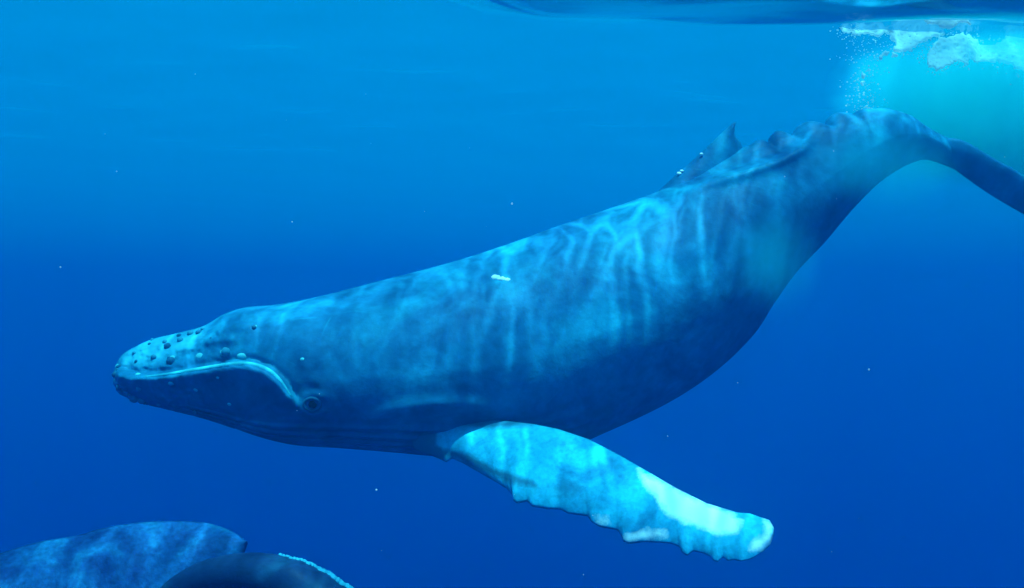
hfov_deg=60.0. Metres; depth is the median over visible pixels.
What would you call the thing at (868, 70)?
loose bubbles
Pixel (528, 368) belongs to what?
whale
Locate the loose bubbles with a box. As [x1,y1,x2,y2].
[829,24,1023,112]
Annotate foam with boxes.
[839,20,1023,85]
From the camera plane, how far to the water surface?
18.07 m
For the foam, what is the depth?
11.82 m
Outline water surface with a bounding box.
[0,0,1023,274]
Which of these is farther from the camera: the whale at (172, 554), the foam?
the foam
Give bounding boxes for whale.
[0,521,352,587]
[112,108,1023,561]

